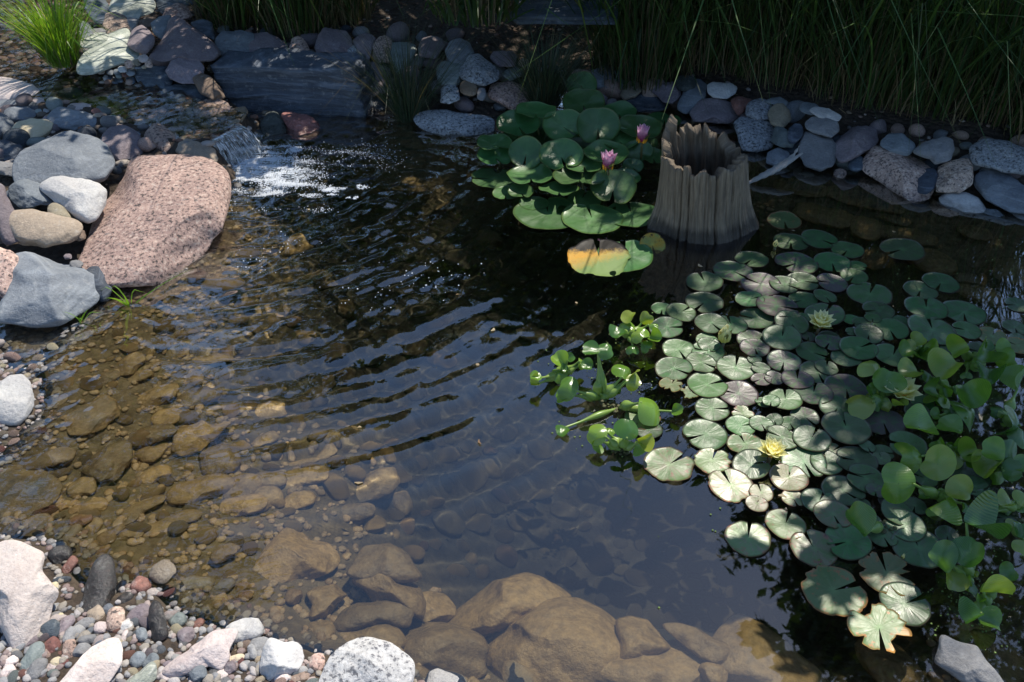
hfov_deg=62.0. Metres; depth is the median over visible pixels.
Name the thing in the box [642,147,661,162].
lily pad
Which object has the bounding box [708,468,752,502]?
lily pad
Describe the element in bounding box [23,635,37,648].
pebble
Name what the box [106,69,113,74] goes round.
pebble
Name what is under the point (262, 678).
pebble
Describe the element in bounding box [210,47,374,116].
slate slab
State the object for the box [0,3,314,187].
stream gravel
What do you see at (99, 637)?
pebble
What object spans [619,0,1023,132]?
ornamental grass
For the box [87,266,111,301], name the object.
rock
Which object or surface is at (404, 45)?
rock
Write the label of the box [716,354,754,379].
lily pad
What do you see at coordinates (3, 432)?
pebble
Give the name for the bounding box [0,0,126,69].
grass tuft
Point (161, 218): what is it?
rock
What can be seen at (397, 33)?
rock
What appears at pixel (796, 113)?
rock
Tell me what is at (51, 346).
pebble
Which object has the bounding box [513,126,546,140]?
lily pad
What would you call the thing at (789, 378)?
lily pad
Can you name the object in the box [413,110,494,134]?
rock
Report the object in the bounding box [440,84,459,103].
rock
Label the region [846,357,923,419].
water hyacinth
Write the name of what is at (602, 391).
water hyacinth
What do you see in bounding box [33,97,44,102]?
pebble
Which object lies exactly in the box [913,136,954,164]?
rock
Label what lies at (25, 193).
rock
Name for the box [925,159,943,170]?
rock
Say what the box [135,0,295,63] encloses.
ornamental grass
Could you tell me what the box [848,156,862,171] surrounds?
rock
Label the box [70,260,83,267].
rock
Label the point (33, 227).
rock
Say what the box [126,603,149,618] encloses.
pebble
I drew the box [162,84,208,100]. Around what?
rock
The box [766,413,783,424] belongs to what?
lily pad
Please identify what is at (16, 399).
rock
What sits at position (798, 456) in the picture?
lily pad
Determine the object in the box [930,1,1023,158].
ornamental grass
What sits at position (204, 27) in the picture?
rock
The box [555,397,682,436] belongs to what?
water hyacinth
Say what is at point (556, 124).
lily pad
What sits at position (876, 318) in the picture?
lily pad
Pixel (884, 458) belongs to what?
lily pad
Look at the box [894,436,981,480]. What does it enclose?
water hyacinth
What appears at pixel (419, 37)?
rock
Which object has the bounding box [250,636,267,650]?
rock
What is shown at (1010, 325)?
lily pad
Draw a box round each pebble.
[0,339,4,347]
[0,430,7,437]
[0,643,4,651]
[0,664,15,676]
[3,352,20,360]
[3,655,18,667]
[7,437,19,444]
[7,670,17,681]
[8,429,18,437]
[11,650,22,659]
[18,669,25,678]
[19,641,44,669]
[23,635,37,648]
[26,363,37,371]
[26,658,47,679]
[27,102,38,109]
[32,354,43,359]
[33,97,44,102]
[38,633,48,640]
[40,619,59,637]
[44,636,60,652]
[46,343,58,349]
[46,663,55,670]
[47,545,71,563]
[47,669,57,677]
[50,614,66,621]
[50,657,59,665]
[52,576,71,582]
[59,615,75,633]
[61,555,77,573]
[62,626,75,642]
[62,639,76,657]
[70,103,90,110]
[72,643,90,656]
[74,617,91,628]
[74,624,85,633]
[77,634,96,643]
[86,605,104,620]
[91,108,101,113]
[92,634,103,644]
[93,113,106,116]
[93,621,106,633]
[103,603,113,614]
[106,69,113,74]
[106,606,124,632]
[113,69,119,74]
[116,592,133,603]
[118,66,126,72]
[121,619,132,629]
[121,629,128,640]
[123,650,134,659]
[124,60,132,68]
[126,69,135,75]
[126,76,135,83]
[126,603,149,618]
[128,667,137,675]
[129,651,146,667]
[130,576,151,592]
[130,617,138,626]
[133,59,140,65]
[136,599,144,604]
[136,627,147,641]
[138,54,148,62]
[138,616,148,628]
[142,653,158,667]
[145,59,152,67]
[145,647,152,655]
[146,588,156,595]
[153,660,159,668]
[156,645,165,653]
[162,660,170,666]
[163,587,174,596]
[164,610,177,614]
[168,612,187,625]
[170,623,181,634]
[177,627,194,642]
[189,665,207,681]
[193,618,204,627]
[198,626,206,633]
[208,667,218,673]
[217,669,227,678]
[220,676,232,681]
[224,661,236,674]
[230,654,244,660]
[243,640,250,649]
[247,644,256,659]
[248,661,256,669]
[254,656,260,662]
[255,675,265,681]
[274,677,285,681]
[298,666,307,672]
[305,678,318,681]
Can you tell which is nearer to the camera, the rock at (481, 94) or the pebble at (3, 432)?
the pebble at (3, 432)
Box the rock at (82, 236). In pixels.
[76,230,85,240]
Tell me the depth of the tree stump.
3.40 m
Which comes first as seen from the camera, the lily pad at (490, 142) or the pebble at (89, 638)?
the pebble at (89, 638)
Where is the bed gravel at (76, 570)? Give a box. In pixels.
[37,268,272,636]
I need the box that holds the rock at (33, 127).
[11,118,53,137]
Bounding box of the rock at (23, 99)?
[15,93,32,106]
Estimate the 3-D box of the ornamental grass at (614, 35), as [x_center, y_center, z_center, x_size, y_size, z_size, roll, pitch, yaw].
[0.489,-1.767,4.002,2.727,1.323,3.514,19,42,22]
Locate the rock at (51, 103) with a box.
[45,97,62,110]
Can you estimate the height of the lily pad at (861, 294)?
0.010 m
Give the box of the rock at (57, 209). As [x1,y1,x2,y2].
[47,203,70,217]
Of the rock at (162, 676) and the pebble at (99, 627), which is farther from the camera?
the pebble at (99, 627)
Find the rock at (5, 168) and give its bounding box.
[0,161,12,176]
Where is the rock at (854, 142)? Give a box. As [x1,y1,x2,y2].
[835,126,878,162]
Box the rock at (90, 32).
[79,22,92,37]
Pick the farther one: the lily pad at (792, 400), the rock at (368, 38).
the rock at (368, 38)
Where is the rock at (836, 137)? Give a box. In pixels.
[832,134,841,141]
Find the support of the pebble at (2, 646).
on the ground at (412, 12)
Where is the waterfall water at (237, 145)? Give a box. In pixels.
[212,125,265,165]
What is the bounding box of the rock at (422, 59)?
[410,54,424,66]
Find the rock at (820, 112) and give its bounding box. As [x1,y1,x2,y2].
[810,107,841,120]
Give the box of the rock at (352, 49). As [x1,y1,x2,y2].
[347,45,356,52]
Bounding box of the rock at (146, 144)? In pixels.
[138,137,155,151]
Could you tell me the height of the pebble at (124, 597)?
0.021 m
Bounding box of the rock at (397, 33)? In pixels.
[386,21,408,41]
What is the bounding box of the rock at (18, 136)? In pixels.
[3,128,29,147]
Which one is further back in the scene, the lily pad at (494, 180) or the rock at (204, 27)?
the rock at (204, 27)
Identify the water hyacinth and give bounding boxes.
[530,350,592,384]
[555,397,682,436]
[556,340,640,407]
[587,419,654,456]
[609,310,661,354]
[845,501,896,536]
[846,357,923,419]
[881,462,972,525]
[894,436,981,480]
[898,331,938,360]
[903,378,991,434]
[920,347,963,408]
[928,490,1011,595]
[946,334,1016,384]
[958,561,1018,630]
[966,436,1023,484]
[990,364,1023,448]
[997,488,1023,518]
[1004,518,1023,555]
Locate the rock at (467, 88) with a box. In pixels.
[460,80,476,95]
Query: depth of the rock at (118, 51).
4.38 m
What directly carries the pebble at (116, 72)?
on the pebble
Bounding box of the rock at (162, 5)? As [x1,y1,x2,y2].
[155,0,211,13]
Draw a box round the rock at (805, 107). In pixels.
[799,102,818,114]
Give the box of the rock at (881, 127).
[869,119,886,133]
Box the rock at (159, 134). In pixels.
[144,123,175,151]
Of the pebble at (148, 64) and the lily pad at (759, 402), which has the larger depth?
the pebble at (148, 64)
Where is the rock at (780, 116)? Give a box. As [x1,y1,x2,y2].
[768,103,790,127]
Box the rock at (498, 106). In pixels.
[493,102,505,110]
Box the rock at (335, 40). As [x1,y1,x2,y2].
[314,27,352,52]
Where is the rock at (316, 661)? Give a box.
[309,653,324,671]
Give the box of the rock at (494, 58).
[490,50,516,66]
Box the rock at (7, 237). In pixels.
[0,183,18,245]
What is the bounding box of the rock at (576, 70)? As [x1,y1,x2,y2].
[572,69,590,73]
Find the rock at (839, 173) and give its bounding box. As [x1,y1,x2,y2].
[833,168,846,177]
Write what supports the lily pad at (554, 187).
on the pond water at (208, 410)
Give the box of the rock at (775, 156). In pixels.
[766,147,789,165]
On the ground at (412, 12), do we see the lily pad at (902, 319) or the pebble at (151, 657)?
the pebble at (151, 657)
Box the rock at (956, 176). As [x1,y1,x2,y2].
[936,158,973,192]
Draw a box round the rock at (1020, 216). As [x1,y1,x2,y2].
[1013,214,1023,219]
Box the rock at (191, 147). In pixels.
[175,138,217,161]
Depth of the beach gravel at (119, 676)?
1.99 m
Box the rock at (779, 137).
[771,126,793,147]
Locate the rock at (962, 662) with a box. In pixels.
[934,635,1003,681]
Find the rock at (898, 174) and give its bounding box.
[862,146,937,201]
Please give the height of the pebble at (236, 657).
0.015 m
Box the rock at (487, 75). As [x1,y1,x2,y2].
[459,54,498,85]
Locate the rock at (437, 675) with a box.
[427,668,458,681]
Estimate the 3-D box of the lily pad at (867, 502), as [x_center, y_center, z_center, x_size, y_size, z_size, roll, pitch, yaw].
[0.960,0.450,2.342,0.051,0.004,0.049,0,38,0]
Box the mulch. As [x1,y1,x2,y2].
[141,0,1020,66]
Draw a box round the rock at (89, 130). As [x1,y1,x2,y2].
[77,126,96,137]
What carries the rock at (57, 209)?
on the rock at (33, 227)
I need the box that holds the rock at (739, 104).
[731,96,751,115]
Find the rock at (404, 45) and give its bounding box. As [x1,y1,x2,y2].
[389,42,416,74]
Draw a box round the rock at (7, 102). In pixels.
[0,99,16,107]
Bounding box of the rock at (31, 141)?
[26,137,46,146]
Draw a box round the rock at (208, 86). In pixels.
[192,73,224,99]
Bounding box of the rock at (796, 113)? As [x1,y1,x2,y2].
[787,100,804,122]
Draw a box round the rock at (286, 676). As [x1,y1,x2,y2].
[274,674,289,680]
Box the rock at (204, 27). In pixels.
[191,19,214,40]
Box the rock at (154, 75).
[134,64,172,87]
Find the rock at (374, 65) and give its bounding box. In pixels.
[370,61,390,95]
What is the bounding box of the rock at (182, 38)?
[149,16,220,65]
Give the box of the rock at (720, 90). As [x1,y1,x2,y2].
[707,82,736,98]
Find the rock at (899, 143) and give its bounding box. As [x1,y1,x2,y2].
[880,133,915,155]
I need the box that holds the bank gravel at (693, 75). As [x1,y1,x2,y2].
[105,0,1009,184]
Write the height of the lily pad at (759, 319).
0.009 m
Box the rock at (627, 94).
[619,80,641,99]
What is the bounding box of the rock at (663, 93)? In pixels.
[650,81,680,103]
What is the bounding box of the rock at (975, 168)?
[959,154,980,170]
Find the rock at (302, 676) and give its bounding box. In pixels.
[288,671,309,681]
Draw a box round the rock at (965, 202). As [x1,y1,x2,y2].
[939,192,985,212]
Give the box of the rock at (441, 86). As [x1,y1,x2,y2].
[431,80,442,93]
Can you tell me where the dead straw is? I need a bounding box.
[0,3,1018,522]
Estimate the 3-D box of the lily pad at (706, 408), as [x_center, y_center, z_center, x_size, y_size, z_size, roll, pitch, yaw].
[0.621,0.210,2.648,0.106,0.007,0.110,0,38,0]
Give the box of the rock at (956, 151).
[952,147,959,156]
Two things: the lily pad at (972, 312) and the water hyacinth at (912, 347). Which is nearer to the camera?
the water hyacinth at (912, 347)
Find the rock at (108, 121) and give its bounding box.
[100,116,117,127]
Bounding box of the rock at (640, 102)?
[625,92,668,110]
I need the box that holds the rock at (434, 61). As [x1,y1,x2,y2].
[423,58,440,68]
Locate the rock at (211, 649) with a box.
[161,628,237,677]
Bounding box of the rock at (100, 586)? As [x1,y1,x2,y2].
[81,554,116,614]
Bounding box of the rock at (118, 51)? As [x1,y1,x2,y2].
[76,28,139,74]
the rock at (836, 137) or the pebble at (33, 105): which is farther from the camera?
the pebble at (33, 105)
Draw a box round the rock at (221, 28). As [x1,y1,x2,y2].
[217,25,228,32]
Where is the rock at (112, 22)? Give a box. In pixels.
[102,12,129,33]
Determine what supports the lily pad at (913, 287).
on the pond water at (208, 410)
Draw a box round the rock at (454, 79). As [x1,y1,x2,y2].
[436,60,461,85]
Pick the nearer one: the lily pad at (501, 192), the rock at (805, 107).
the lily pad at (501, 192)
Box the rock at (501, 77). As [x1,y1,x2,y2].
[493,64,507,81]
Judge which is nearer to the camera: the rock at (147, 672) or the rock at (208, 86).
the rock at (147, 672)
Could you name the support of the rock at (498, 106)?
on the ground at (412, 12)
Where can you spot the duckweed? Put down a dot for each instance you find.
(972, 625)
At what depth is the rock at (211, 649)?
1.93 m
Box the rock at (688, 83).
[675,75,695,90]
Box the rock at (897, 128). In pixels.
[890,123,904,132]
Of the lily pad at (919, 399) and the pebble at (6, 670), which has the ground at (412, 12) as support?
the pebble at (6, 670)
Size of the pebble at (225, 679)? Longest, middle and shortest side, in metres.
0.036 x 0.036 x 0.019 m
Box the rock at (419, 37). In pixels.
[416,31,427,41]
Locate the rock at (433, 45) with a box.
[418,35,445,58]
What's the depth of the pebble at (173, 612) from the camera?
2.06 m
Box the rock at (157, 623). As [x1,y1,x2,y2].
[148,600,168,641]
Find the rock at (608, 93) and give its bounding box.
[597,79,621,99]
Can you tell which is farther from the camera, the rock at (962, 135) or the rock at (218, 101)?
the rock at (218, 101)
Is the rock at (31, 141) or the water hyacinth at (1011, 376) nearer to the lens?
the water hyacinth at (1011, 376)
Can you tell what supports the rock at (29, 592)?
on the ground at (412, 12)
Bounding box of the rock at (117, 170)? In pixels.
[112,166,121,173]
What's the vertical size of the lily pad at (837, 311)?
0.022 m
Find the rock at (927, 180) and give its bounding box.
[917,168,937,193]
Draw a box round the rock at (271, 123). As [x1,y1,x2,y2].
[259,111,286,135]
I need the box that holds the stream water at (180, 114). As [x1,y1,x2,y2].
[0,0,247,139]
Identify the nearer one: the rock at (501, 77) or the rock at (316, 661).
the rock at (316, 661)
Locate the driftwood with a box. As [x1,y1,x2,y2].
[749,146,802,183]
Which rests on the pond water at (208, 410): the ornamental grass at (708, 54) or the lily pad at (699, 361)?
the lily pad at (699, 361)
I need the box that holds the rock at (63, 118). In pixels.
[47,106,96,130]
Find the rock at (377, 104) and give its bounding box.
[373,94,387,108]
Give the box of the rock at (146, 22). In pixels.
[138,17,156,28]
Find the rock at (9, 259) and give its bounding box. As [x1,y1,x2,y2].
[0,247,18,297]
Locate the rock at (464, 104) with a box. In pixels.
[454,96,473,112]
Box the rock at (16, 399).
[0,374,33,425]
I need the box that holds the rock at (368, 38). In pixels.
[352,33,375,59]
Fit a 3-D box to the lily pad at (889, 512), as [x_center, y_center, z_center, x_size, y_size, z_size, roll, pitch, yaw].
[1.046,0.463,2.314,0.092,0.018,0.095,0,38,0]
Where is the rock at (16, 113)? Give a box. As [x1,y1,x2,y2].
[4,106,35,121]
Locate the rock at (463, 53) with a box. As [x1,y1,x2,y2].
[445,38,473,64]
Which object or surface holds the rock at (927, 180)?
on the rock at (898, 174)
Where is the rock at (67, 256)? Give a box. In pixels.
[64,254,71,258]
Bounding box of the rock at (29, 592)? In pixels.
[0,540,58,648]
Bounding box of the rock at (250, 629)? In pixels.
[225,618,263,642]
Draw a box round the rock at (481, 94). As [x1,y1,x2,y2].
[477,88,485,100]
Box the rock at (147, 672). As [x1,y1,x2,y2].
[126,661,156,681]
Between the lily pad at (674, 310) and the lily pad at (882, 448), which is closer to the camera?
the lily pad at (882, 448)
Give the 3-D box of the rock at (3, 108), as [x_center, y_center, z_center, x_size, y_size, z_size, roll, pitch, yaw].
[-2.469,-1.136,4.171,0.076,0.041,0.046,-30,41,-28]
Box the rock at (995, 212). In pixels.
[984,208,1003,216]
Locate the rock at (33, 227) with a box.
[9,209,82,247]
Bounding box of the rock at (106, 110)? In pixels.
[96,105,110,114]
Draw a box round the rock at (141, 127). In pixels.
[137,124,149,130]
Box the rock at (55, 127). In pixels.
[51,124,60,131]
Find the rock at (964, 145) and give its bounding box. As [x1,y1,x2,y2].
[959,142,971,149]
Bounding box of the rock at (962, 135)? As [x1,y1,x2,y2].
[951,130,968,139]
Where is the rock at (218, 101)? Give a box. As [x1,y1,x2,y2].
[204,98,229,105]
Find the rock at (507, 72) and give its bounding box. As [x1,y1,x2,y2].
[502,66,522,80]
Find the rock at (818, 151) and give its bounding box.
[798,131,835,171]
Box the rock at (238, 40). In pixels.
[215,30,254,55]
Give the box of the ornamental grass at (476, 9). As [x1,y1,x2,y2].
[413,0,568,32]
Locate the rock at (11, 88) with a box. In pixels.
[0,76,38,99]
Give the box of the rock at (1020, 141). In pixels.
[1010,134,1023,146]
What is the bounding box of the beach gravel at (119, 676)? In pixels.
[0,296,424,681]
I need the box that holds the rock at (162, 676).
[158,672,169,681]
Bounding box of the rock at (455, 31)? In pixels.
[445,28,464,40]
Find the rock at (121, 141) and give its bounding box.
[102,125,143,160]
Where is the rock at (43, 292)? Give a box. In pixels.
[0,251,99,327]
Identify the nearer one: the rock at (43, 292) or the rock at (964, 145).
the rock at (43, 292)
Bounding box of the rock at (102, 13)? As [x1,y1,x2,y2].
[84,0,109,24]
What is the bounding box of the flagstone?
[509,0,618,24]
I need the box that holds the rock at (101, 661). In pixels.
[60,637,122,681]
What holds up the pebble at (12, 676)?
on the ground at (412, 12)
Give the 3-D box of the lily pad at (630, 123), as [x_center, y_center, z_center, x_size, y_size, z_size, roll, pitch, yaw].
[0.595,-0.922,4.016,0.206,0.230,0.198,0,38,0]
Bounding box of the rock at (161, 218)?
[78,154,230,288]
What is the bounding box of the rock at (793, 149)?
[784,139,800,155]
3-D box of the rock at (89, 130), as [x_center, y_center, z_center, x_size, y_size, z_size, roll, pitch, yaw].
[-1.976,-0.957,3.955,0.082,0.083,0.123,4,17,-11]
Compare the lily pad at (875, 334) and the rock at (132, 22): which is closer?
the lily pad at (875, 334)
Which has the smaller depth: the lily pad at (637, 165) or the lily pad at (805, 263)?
the lily pad at (805, 263)
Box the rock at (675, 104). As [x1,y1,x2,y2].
[669,99,678,106]
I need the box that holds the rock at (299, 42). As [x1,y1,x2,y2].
[289,36,309,49]
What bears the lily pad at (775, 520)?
on the pond water at (208, 410)
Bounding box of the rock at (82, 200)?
[39,176,106,222]
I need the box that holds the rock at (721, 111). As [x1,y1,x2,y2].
[690,98,739,123]
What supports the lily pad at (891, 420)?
on the pond water at (208, 410)
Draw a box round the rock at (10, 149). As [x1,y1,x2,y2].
[0,140,22,160]
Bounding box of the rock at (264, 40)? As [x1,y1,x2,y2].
[248,32,288,51]
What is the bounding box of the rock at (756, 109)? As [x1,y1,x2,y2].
[745,98,771,119]
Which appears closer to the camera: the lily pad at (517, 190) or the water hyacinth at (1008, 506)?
the water hyacinth at (1008, 506)
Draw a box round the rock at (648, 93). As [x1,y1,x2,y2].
[642,77,664,96]
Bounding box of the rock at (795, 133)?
[787,123,802,143]
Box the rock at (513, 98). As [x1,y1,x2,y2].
[488,81,528,109]
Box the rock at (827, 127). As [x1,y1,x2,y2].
[805,116,838,137]
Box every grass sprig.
[66,311,100,323]
[106,269,190,305]
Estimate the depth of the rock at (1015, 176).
3.71 m
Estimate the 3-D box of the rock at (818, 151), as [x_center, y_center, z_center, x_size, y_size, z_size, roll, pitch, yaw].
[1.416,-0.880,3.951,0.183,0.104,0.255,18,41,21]
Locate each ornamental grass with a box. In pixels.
[59,0,391,39]
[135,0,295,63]
[319,0,402,27]
[413,0,568,32]
[479,0,781,111]
[504,0,1018,166]
[548,0,797,117]
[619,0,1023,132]
[637,0,910,82]
[660,0,1023,154]
[667,0,1023,128]
[699,0,980,72]
[745,0,1023,150]
[821,0,1023,96]
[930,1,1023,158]
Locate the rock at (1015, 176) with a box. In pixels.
[1008,173,1021,178]
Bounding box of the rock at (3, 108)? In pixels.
[0,104,14,112]
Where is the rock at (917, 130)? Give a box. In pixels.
[908,123,925,136]
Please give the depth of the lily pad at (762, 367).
2.80 m
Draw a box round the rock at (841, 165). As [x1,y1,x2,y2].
[834,159,848,169]
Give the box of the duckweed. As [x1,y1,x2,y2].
[537,231,1022,669]
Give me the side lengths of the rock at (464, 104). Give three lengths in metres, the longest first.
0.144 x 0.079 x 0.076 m
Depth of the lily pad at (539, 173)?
3.78 m
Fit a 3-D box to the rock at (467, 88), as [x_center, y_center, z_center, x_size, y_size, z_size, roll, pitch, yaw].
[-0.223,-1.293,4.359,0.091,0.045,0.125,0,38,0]
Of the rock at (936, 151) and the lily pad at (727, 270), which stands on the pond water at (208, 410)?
the lily pad at (727, 270)
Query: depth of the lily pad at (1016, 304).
3.09 m
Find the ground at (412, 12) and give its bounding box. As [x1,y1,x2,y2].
[0,0,1023,681]
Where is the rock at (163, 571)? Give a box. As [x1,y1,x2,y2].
[149,559,175,583]
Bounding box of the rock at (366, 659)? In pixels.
[319,637,414,681]
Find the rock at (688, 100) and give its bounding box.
[677,79,706,113]
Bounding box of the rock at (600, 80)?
[591,65,623,88]
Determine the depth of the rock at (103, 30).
4.59 m
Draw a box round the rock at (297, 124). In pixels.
[281,111,319,134]
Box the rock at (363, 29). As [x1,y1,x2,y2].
[352,26,368,37]
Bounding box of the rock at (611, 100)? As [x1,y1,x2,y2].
[606,98,616,104]
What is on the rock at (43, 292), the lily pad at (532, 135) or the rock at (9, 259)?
the rock at (9, 259)
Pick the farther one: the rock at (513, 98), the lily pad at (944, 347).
the rock at (513, 98)
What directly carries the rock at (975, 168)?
on the ground at (412, 12)
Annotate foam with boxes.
[230,137,481,309]
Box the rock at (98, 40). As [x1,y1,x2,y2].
[79,32,108,47]
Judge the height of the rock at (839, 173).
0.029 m
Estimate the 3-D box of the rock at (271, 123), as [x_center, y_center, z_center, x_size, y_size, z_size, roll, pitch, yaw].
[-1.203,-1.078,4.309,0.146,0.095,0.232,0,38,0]
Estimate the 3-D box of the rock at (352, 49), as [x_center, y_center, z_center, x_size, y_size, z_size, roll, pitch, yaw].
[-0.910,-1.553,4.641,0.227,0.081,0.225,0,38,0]
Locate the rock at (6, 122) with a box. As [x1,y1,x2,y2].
[0,112,13,134]
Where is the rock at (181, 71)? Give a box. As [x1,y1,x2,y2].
[165,58,204,83]
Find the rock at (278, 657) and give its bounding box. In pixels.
[259,638,303,680]
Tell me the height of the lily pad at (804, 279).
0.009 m
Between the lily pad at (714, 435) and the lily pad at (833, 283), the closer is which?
the lily pad at (714, 435)
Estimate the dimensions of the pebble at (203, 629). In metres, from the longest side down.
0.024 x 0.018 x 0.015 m
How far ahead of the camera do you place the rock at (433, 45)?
4.63 m
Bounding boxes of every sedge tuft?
[269,8,510,126]
[463,1,703,106]
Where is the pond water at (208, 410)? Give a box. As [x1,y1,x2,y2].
[0,92,1023,681]
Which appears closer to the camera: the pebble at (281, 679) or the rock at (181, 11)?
the pebble at (281, 679)
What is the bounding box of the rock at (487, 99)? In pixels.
[484,93,494,102]
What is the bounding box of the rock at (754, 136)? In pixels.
[734,117,773,152]
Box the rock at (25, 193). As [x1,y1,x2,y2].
[8,179,54,207]
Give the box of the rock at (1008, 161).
[969,138,1023,174]
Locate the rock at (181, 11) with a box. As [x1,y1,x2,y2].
[162,3,191,19]
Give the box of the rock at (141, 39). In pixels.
[127,25,154,53]
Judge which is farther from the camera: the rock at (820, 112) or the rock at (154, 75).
the rock at (154, 75)
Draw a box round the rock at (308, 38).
[301,33,318,47]
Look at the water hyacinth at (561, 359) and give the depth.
2.74 m
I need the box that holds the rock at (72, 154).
[12,130,114,182]
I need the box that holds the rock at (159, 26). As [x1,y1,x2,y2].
[151,15,170,39]
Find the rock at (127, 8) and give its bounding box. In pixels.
[108,0,155,18]
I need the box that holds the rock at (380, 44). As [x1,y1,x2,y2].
[371,35,391,62]
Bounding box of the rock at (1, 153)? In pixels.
[0,148,3,160]
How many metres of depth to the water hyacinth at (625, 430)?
2.48 m
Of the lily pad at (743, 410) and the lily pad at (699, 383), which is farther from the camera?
the lily pad at (699, 383)
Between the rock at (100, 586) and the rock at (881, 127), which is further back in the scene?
the rock at (881, 127)
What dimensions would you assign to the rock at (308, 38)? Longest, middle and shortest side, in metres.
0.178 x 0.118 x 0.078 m
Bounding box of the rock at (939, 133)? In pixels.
[933,129,947,138]
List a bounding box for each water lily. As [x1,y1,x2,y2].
[601,149,616,175]
[635,124,649,159]
[718,324,732,347]
[758,435,788,462]
[773,239,777,249]
[807,309,836,333]
[884,377,922,400]
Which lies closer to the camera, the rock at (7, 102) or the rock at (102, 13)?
the rock at (7, 102)
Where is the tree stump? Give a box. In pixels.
[646,114,758,244]
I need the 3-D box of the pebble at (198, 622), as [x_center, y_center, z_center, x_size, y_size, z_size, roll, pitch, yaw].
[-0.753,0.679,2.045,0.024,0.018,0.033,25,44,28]
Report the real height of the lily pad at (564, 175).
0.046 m
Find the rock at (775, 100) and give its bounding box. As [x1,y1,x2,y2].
[765,97,787,106]
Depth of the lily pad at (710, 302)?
3.09 m
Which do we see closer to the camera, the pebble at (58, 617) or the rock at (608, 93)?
the pebble at (58, 617)
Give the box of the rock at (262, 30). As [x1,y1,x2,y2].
[260,27,276,34]
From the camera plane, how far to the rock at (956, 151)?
3.84 m
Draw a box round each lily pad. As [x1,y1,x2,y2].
[471,168,514,188]
[477,133,511,163]
[477,146,510,164]
[492,185,516,198]
[496,109,540,137]
[503,130,526,140]
[506,163,552,183]
[508,135,541,168]
[508,183,533,196]
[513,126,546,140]
[513,197,572,229]
[515,101,555,134]
[519,196,547,209]
[534,127,577,144]
[538,181,578,195]
[539,138,583,169]
[542,109,579,139]
[552,167,604,183]
[561,204,623,233]
[562,88,604,112]
[566,71,596,90]
[566,154,601,189]
[567,189,601,208]
[567,238,630,276]
[570,136,590,148]
[576,108,620,142]
[583,139,629,164]
[590,169,636,203]
[597,240,652,271]
[601,127,638,148]
[603,100,636,118]
[608,202,653,226]
[618,168,640,182]
[620,115,662,137]
[622,158,643,171]
[624,404,660,429]
[625,140,652,160]
[637,422,662,437]
[639,233,665,250]
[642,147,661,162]
[643,446,694,480]
[647,137,657,146]
[648,112,680,124]
[649,316,682,337]
[651,302,668,314]
[655,357,692,379]
[659,377,682,391]
[662,338,694,358]
[666,303,695,321]
[680,386,698,398]
[682,418,727,450]
[685,291,723,312]
[686,271,723,291]
[686,352,715,372]
[687,372,728,397]
[691,340,724,361]
[694,312,728,332]
[694,447,731,473]
[695,397,729,420]
[696,332,717,341]
[697,337,720,351]
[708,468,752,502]
[713,260,753,281]
[715,315,747,333]
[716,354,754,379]
[720,380,758,405]
[724,521,770,556]
[725,414,754,435]
[727,432,762,452]
[731,405,754,417]
[732,449,770,479]
[734,251,768,266]
[735,291,764,306]
[736,330,763,349]
[738,308,773,328]
[739,339,769,356]
[740,272,780,295]
[745,495,768,511]
[747,354,761,362]
[749,415,773,430]
[749,484,772,501]
[751,361,770,373]
[751,373,771,385]
[755,397,770,406]
[756,295,798,316]
[762,324,801,349]
[762,394,779,406]
[764,370,782,384]
[765,508,805,539]
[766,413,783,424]
[766,425,797,449]
[767,211,801,228]
[767,349,801,370]
[768,388,802,409]
[769,275,799,292]
[769,464,808,490]
[773,233,808,249]
[774,310,808,333]
[775,252,818,273]
[780,446,826,477]
[781,370,814,388]
[781,416,800,429]
[781,490,802,506]
[787,272,818,289]
[788,291,817,307]
[789,529,837,566]
[790,407,819,425]
[792,424,831,451]
[793,381,833,403]
[796,341,827,361]
[799,313,809,320]
[799,360,832,382]
[800,488,836,511]
[801,229,837,248]
[801,331,815,340]
[801,565,867,616]
[804,303,844,325]
[810,450,842,474]
[813,252,850,271]
[813,289,836,302]
[813,499,850,528]
[815,334,840,350]
[815,359,838,374]
[816,273,847,291]
[818,330,839,336]
[819,395,847,420]
[821,411,871,444]
[821,443,842,457]
[821,475,865,505]
[824,374,867,397]
[825,523,871,559]
[831,241,864,258]
[831,350,861,366]
[836,446,878,474]
[839,336,878,359]
[840,267,868,284]
[844,314,859,323]
[845,327,854,335]
[846,282,892,305]
[846,463,883,493]
[847,603,911,653]
[850,261,866,269]
[852,317,875,326]
[854,324,883,343]
[854,498,870,506]
[858,440,875,451]
[858,552,914,595]
[862,301,894,318]
[864,313,881,322]
[865,410,905,434]
[865,483,882,497]
[868,524,897,546]
[871,318,908,340]
[871,452,890,464]
[873,444,893,458]
[874,343,908,366]
[879,238,925,260]
[879,581,930,626]
[881,499,911,524]
[884,508,926,541]
[889,430,927,455]
[891,528,939,568]
[893,315,908,326]
[903,280,938,298]
[904,296,947,319]
[904,403,930,416]
[904,497,926,514]
[907,314,956,344]
[910,395,934,409]
[914,470,937,486]
[922,272,959,292]
[935,525,959,540]
[939,345,950,353]
[943,300,986,324]
[951,462,991,492]
[952,321,981,339]
[967,475,990,495]
[968,342,996,362]
[980,326,1007,344]
[996,512,1018,522]
[1001,319,1023,334]
[1004,297,1023,311]
[1007,337,1023,353]
[1009,333,1023,338]
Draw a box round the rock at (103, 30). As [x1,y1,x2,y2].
[92,28,106,32]
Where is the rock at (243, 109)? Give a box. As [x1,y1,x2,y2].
[234,106,247,121]
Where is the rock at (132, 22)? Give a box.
[127,17,138,32]
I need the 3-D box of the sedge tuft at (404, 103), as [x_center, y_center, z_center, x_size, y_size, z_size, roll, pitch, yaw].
[-0.595,-1.307,4.131,1.275,0.573,1.286,0,38,0]
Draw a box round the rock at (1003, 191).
[973,169,1023,213]
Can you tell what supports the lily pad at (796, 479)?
on the pond water at (208, 410)

